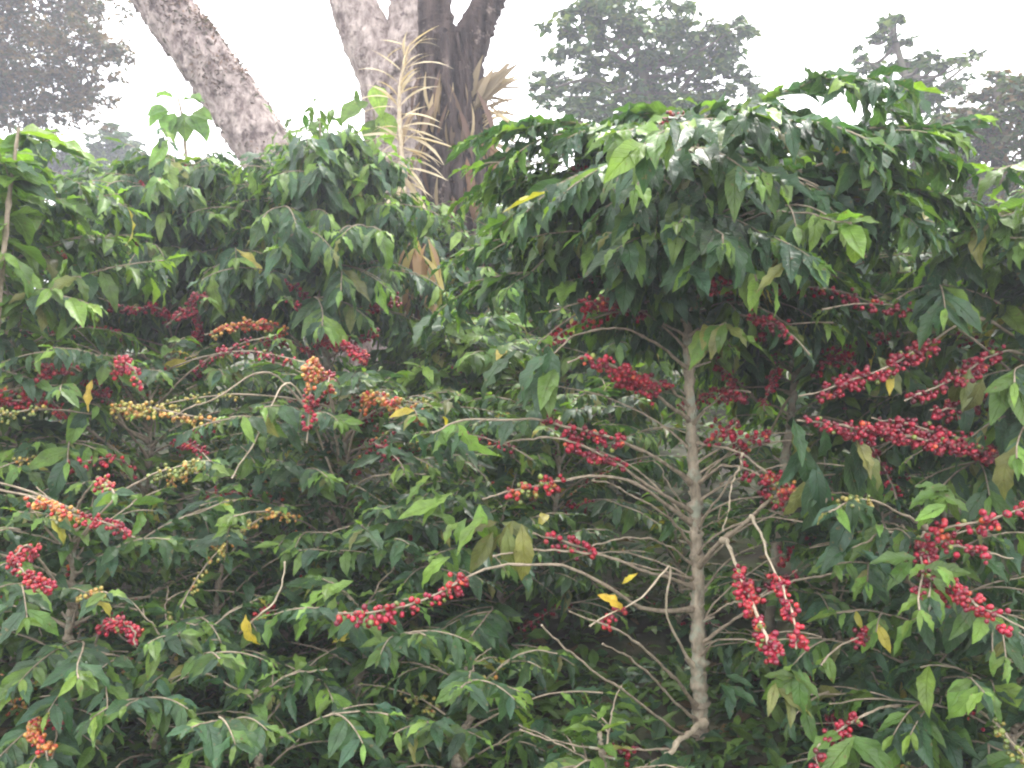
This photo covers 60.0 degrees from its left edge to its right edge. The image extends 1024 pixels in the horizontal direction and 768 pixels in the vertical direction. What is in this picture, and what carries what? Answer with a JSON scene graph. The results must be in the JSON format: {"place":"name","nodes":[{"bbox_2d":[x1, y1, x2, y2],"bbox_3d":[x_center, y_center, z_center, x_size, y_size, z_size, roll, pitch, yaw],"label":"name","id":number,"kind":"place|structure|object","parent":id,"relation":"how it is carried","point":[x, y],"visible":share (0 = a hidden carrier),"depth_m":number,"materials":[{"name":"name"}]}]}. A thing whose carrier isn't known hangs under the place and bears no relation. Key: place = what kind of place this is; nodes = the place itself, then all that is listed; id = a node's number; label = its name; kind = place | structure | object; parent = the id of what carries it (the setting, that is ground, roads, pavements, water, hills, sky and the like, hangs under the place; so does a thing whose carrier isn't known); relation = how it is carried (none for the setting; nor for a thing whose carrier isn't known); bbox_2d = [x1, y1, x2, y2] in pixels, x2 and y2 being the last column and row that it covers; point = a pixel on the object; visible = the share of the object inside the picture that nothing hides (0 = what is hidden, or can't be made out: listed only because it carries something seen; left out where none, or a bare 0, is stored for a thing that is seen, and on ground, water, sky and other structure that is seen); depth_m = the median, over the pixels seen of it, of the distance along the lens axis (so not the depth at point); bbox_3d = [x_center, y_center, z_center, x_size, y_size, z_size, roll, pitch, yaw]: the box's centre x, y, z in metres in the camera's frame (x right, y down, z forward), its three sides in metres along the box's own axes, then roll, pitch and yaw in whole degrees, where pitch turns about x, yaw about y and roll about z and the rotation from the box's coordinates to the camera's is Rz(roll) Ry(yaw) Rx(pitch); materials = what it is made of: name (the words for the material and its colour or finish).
{"place":"outdoors","nodes":[
{"label":"outdoors","id":0,"kind":"place"},
{"bbox_2d":[0,273,59,497],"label":"coffee tree","id":1,"kind":"object","parent":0,"point":[3,320],"visible":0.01,"depth_m":4.90,"materials":[{"name":"green plant"}]},
{"bbox_2d":[5,317,73,493],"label":"coffee tree","id":2,"kind":"object","parent":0,"point":[18,365],"visible":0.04,"depth_m":3.84,"materials":[{"name":"green plant"}]},
{"bbox_2d":[0,319,1023,767],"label":"ground","id":3,"kind":"structure","parent":0,"point":[720,557],"depth_m":3.74,"materials":[{"name":"soil"}]},
{"bbox_2d":[0,123,67,322],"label":"broad leaf sapling","id":4,"kind":"object","parent":3,"relation":"on","point":[22,223],"visible":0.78,"depth_m":3.03,"materials":[{"name":"green plant"}]},
{"bbox_2d":[15,200,88,425],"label":"coffee tree","id":5,"kind":"object","parent":3,"relation":"on","point":[24,338],"depth_m":8.61,"materials":[{"name":"green plant"}]},
{"bbox_2d":[0,0,140,137],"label":"shade tree","id":6,"kind":"object","parent":3,"relation":"on","point":[20,81],"visible":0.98,"depth_m":14.27,"materials":[{"name":"green plant"}]},
{"bbox_2d":[47,145,108,186],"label":"shade tree","id":7,"kind":"object","parent":3,"relation":"on","point":[60,157],"visible":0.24,"depth_m":19.95,"materials":[{"name":"green plant"}]},
{"bbox_2d":[0,431,181,672],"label":"coffee bush","id":8,"kind":"object","parent":3,"relation":"on","point":[24,473],"visible":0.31,"depth_m":3.00,"materials":[{"name":"green plant"}]},
{"bbox_2d":[0,126,188,661],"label":"coffee tree","id":9,"kind":"object","parent":3,"relation":"on","point":[25,303],"visible":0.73,"depth_m":3.21,"materials":[{"name":"green plant"}]},
{"bbox_2d":[14,155,198,498],"bbox_3d":[-2.689,-0.334,5.594,1.448,2.247,1.366,0,0,-26],"label":"coffee tree","id":10,"kind":"object","parent":3,"relation":"on","point":[85,164],"visible":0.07,"depth_m":5.45,"materials":[{"name":"green plant"}]},
{"bbox_2d":[80,121,176,173],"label":"shade tree","id":11,"kind":"object","parent":3,"relation":"on","point":[97,149],"visible":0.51,"depth_m":21.12,"materials":[{"name":"green plant"}]},
{"bbox_2d":[0,458,281,767],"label":"coffee bush","id":12,"kind":"object","parent":3,"relation":"on","point":[46,740],"visible":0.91,"depth_m":2.49,"materials":[{"name":"green plant"}]},
{"bbox_2d":[1,128,300,568],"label":"coffee tree","id":13,"kind":"object","parent":3,"relation":"on","point":[163,190],"visible":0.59,"depth_m":4.06,"materials":[{"name":"green plant"}]},
{"bbox_2d":[0,322,306,633],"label":"coffee tree","id":14,"kind":"object","parent":3,"relation":"on","point":[157,382],"visible":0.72,"depth_m":3.25,"materials":[{"name":"green plant"}]},
{"bbox_2d":[22,583,286,767],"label":"coffee bush","id":15,"kind":"object","parent":3,"relation":"on","point":[180,709],"visible":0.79,"depth_m":2.47,"materials":[{"name":"green plant"}]},
{"bbox_2d":[147,90,212,158],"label":"broad leaf sapling","id":16,"kind":"object","parent":3,"relation":"on","point":[184,125],"visible":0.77,"depth_m":5.97,"materials":[{"name":"green plant"}]},
{"bbox_2d":[126,345,235,430],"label":"coffee tree","id":17,"kind":"object","parent":3,"relation":"on","point":[215,363],"visible":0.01,"depth_m":8.25,"materials":[{"name":"green plant"}]},
{"bbox_2d":[117,521,368,739],"bbox_3d":[-0.875,0.772,2.936,0.840,0.739,0.919,0,0,-26],"label":"coffee bush","id":18,"kind":"object","parent":3,"relation":"on","point":[245,631],"visible":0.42,"depth_m":2.82,"materials":[{"name":"green plant"}]},
{"bbox_2d":[133,144,360,497],"bbox_3d":[-1.653,-0.374,5.743,1.370,2.317,1.465,0,0,34],"label":"coffee tree","id":19,"kind":"object","parent":3,"relation":"on","point":[262,384],"visible":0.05,"depth_m":5.63,"materials":[{"name":"green plant"}]},
{"bbox_2d":[129,0,393,418],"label":"leaning tree","id":20,"kind":"object","parent":3,"relation":"on","point":[215,74],"visible":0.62,"depth_m":7.79,"materials":[{"name":"grey plant"}]},
{"bbox_2d":[116,452,419,697],"bbox_3d":[-0.817,0.685,3.248,0.948,0.857,0.836,0,0,16],"label":"coffee bush","id":21,"kind":"object","parent":3,"relation":"on","point":[282,492],"visible":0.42,"depth_m":3.07,"materials":[{"name":"green plant"}]},
{"bbox_2d":[139,645,407,767],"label":"coffee bush","id":22,"kind":"object","parent":3,"relation":"on","point":[347,734],"visible":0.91,"depth_m":2.36,"materials":[{"name":"green plant"}]},
{"bbox_2d":[285,325,316,409],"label":"coffee tree","id":23,"kind":"object","parent":3,"relation":"on","point":[292,355],"depth_m":8.10,"materials":[{"name":"green plant"}]},
{"bbox_2d":[263,89,359,143],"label":"broad leaf sapling","id":24,"kind":"object","parent":3,"relation":"on","point":[319,123],"visible":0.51,"depth_m":4.99,"materials":[{"name":"green plant"}]},
{"bbox_2d":[171,113,467,568],"bbox_3d":[-0.882,-0.136,4.050,1.233,2.164,1.292,0,0,-38],"label":"coffee tree","id":25,"kind":"object","parent":3,"relation":"on","point":[323,217],"visible":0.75,"depth_m":3.83,"materials":[{"name":"green plant"}]},
{"bbox_2d":[124,356,542,640],"bbox_3d":[-0.617,0.478,3.294,1.443,1.148,1.503,0,0,0],"label":"coffee tree","id":26,"kind":"object","parent":3,"relation":"on","point":[365,402],"visible":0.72,"depth_m":3.00,"materials":[{"name":"green plant"}]},
{"bbox_2d":[243,549,483,767],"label":"coffee bush","id":27,"kind":"object","parent":3,"relation":"on","point":[379,651],"visible":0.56,"depth_m":2.55,"materials":[{"name":"green plant"}]},
{"bbox_2d":[339,85,397,144],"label":"broad leaf sapling","id":28,"kind":"object","parent":3,"relation":"on","point":[350,110],"visible":0.42,"depth_m":5.76,"materials":[{"name":"green plant"}]},
{"bbox_2d":[329,0,421,360],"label":"forked tree","id":29,"kind":"object","parent":3,"relation":"on","point":[365,28],"visible":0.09,"depth_m":7.18,"materials":[{"name":"grey plant"}]},
{"bbox_2d":[352,26,452,315],"bbox_3d":[-0.620,-1.211,5.189,0.654,1.721,0.188,0,0,0],"label":"dead cane","id":30,"kind":"object","parent":3,"relation":"on","point":[408,183],"visible":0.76,"depth_m":5.19,"materials":[{"name":"beige plant"}]},
{"bbox_2d":[277,480,557,722],"bbox_3d":[-0.328,0.710,3.106,0.985,0.769,0.955,0,0,0],"label":"coffee bush","id":31,"kind":"object","parent":3,"relation":"on","point":[392,549],"visible":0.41,"depth_m":2.88,"materials":[{"name":"green plant"}]},
{"bbox_2d":[398,237,443,358],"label":"withered plant","id":32,"kind":"object","parent":3,"relation":"on","point":[415,262],"visible":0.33,"depth_m":4.50,"materials":[{"name":"beige plant"}]},
{"bbox_2d":[350,201,517,487],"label":"coffee tree","id":33,"kind":"object","parent":3,"relation":"on","point":[446,248],"visible":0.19,"depth_m":5.27,"materials":[{"name":"green plant"}]},
{"bbox_2d":[398,0,533,401],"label":"furrowed tree","id":34,"kind":"object","parent":3,"relation":"on","point":[459,95],"visible":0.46,"depth_m":6.23,"materials":[{"name":"grey plant"}]},
{"bbox_2d":[349,299,607,518],"bbox_3d":[-0.203,0.268,4.204,1.257,1.323,1.182,0,0,0],"label":"coffee bush","id":35,"kind":"object","parent":3,"relation":"on","point":[466,365],"visible":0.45,"depth_m":3.96,"materials":[{"name":"green plant"}]},
{"bbox_2d":[346,643,622,767],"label":"coffee bush","id":36,"kind":"object","parent":3,"relation":"on","point":[483,690],"visible":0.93,"depth_m":2.50,"materials":[{"name":"green plant"}]},
{"bbox_2d":[386,193,596,494],"bbox_3d":[-0.038,-0.228,5.578,1.593,1.954,1.533,0,0,0],"label":"coffee tree","id":37,"kind":"object","parent":3,"relation":"on","point":[535,329],"visible":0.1,"depth_m":5.27,"materials":[{"name":"green plant"}]},
{"bbox_2d":[341,467,659,691],"bbox_3d":[-0.043,0.728,3.296,1.144,0.793,0.992,0,0,-40],"label":"coffee bush","id":38,"kind":"object","parent":3,"relation":"on","point":[487,627],"visible":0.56,"depth_m":3.14,"materials":[{"name":"green plant"}]},
{"bbox_2d":[0,339,1023,767],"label":"undergrowth","id":39,"kind":"object","parent":3,"relation":"on","point":[774,751],"visible":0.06,"depth_m":2.91,"materials":[{"name":"green plant"}]},
{"bbox_2d":[500,143,563,259],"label":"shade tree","id":40,"kind":"object","parent":3,"relation":"on","point":[527,163],"visible":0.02,"depth_m":15.46,"materials":[{"name":"green plant"}]},
{"bbox_2d":[420,360,710,618],"bbox_3d":[0.187,0.446,3.764,1.246,1.125,1.183,0,0,0],"label":"coffee bush","id":41,"kind":"object","parent":3,"relation":"on","point":[581,411],"visible":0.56,"depth_m":3.62,"materials":[{"name":"green plant"}]},
{"bbox_2d":[505,678,701,767],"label":"coffee bush","id":42,"kind":"object","parent":3,"relation":"on","point":[592,718],"visible":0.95,"depth_m":2.38,"materials":[{"name":"green plant"}]},
{"bbox_2d":[527,302,686,450],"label":"coffee tree","id":43,"kind":"object","parent":3,"relation":"on","point":[572,354],"depth_m":6.61,"materials":[{"name":"green plant"}]},
{"bbox_2d":[480,281,751,509],"bbox_3d":[0.566,-0.136,5.024,1.343,1.808,1.429,0,0,-25],"label":"coffee tree","id":44,"kind":"object","parent":3,"relation":"on","point":[573,379],"visible":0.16,"depth_m":4.89,"materials":[{"name":"green plant"}]},
{"bbox_2d":[527,0,768,129],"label":"shade tree","id":45,"kind":"object","parent":3,"relation":"on","point":[631,29],"visible":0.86,"depth_m":12.66,"materials":[{"name":"green plant"}]},
{"bbox_2d":[539,490,799,671],"bbox_3d":[0.662,0.742,3.575,1.098,0.599,0.973,0,0,34],"label":"coffee bush","id":46,"kind":"object","parent":3,"relation":"on","point":[670,534],"visible":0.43,"depth_m":3.58,"materials":[{"name":"green plant"}]},
{"bbox_2d":[334,65,1013,767],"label":"coffee tree","id":47,"kind":"object","parent":3,"relation":"on","point":[678,217],"visible":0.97,"depth_m":2.45,"materials":[{"name":"green plant"}]},
{"bbox_2d":[653,306,746,411],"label":"coffee tree","id":48,"kind":"object","parent":3,"relation":"on","point":[674,382],"visible":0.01,"depth_m":8.42,"materials":[{"name":"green plant"}]},
{"bbox_2d":[665,243,908,490],"bbox_3d":[1.649,-0.254,5.203,1.528,1.962,1.446,0,0,0],"label":"coffee tree","id":49,"kind":"object","parent":3,"relation":"on","point":[756,453],"visible":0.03,"depth_m":4.94,"materials":[{"name":"green plant"}]},
{"bbox_2d":[660,145,956,633],"bbox_3d":[1.070,0.039,3.315,1.348,2.054,1.226,0,0,-36],"label":"coffee tree","id":50,"kind":"object","parent":3,"relation":"on","point":[763,371],"visible":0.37,"depth_m":3.17,"materials":[{"name":"green plant"}]},
{"bbox_2d":[682,570,967,728],"bbox_3d":[1.114,0.910,3.079,0.818,0.526,0.860,0,0,-44],"label":"coffee bush","id":51,"kind":"object","parent":3,"relation":"on","point":[730,646],"visible":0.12,"depth_m":3.04,"materials":[{"name":"green plant"}]},
{"bbox_2d":[705,480,987,767],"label":"coffee bush","id":52,"kind":"object","parent":3,"relation":"on","point":[811,601],"visible":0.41,"depth_m":2.82,"materials":[{"name":"green plant"}]},
{"bbox_2d":[707,365,1023,614],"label":"coffee bush","id":53,"kind":"object","parent":3,"relation":"on","point":[848,400],"visible":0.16,"depth_m":3.44,"materials":[{"name":"green plant"}]},
{"bbox_2d":[721,481,1023,767],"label":"coffee bush","id":54,"kind":"object","parent":3,"relation":"on","point":[933,619],"visible":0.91,"depth_m":2.21,"materials":[{"name":"green plant"}]},
{"bbox_2d":[777,185,1023,531],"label":"coffee tree","id":55,"kind":"object","parent":3,"relation":"on","point":[943,298],"visible":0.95,"depth_m":2.47,"materials":[{"name":"green plant"}]},
{"bbox_2d":[779,186,1022,513],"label":"coffee tree","id":56,"kind":"object","parent":3,"relation":"on","point":[905,250],"visible":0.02,"depth_m":4.85,"materials":[{"name":"green plant"}]},
{"bbox_2d":[791,243,1023,523],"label":"coffee tree","id":57,"kind":"object","parent":3,"relation":"on","point":[930,369],"visible":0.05,"depth_m":3.37,"materials":[{"name":"green plant"}]},
{"bbox_2d":[811,635,1023,767],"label":"coffee bush","id":58,"kind":"object","parent":3,"relation":"on","point":[923,728],"visible":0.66,"depth_m":2.24,"materials":[{"name":"green plant"}]},
{"bbox_2d":[850,11,1011,165],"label":"shade tree","id":59,"kind":"object","parent":3,"relation":"on","point":[887,25],"visible":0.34,"depth_m":11.91,"materials":[{"name":"green plant"}]},
{"bbox_2d":[893,69,1023,239],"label":"shade tree","id":60,"kind":"object","parent":3,"relation":"on","point":[994,150],"visible":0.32,"depth_m":10.18,"materials":[{"name":"green plant"}]},
{"bbox_2d":[927,161,1023,280],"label":"coffee tree","id":61,"kind":"object","parent":3,"relation":"on","point":[1000,236],"visible":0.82,"depth_m":2.43,"materials":[{"name":"green plant"}]},
{"bbox_2d":[933,439,1023,618],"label":"coffee tree","id":62,"kind":"object","parent":3,"relation":"on","point":[1020,522],"visible":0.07,"depth_m":3.37,"materials":[{"name":"red plant"}]},
{"bbox_2d":[951,190,1023,545],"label":"coffee tree","id":63,"kind":"object","parent":3,"relation":"on","point":[1018,195],"visible":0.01,"depth_m":4.59,"materials":[{"name":"green plant"}]},
{"bbox_2d":[0,0,1023,288],"label":"sky","id":64,"kind":"structure","parent":0,"point":[293,51],"materials":[{"name":"white"}]}
]}

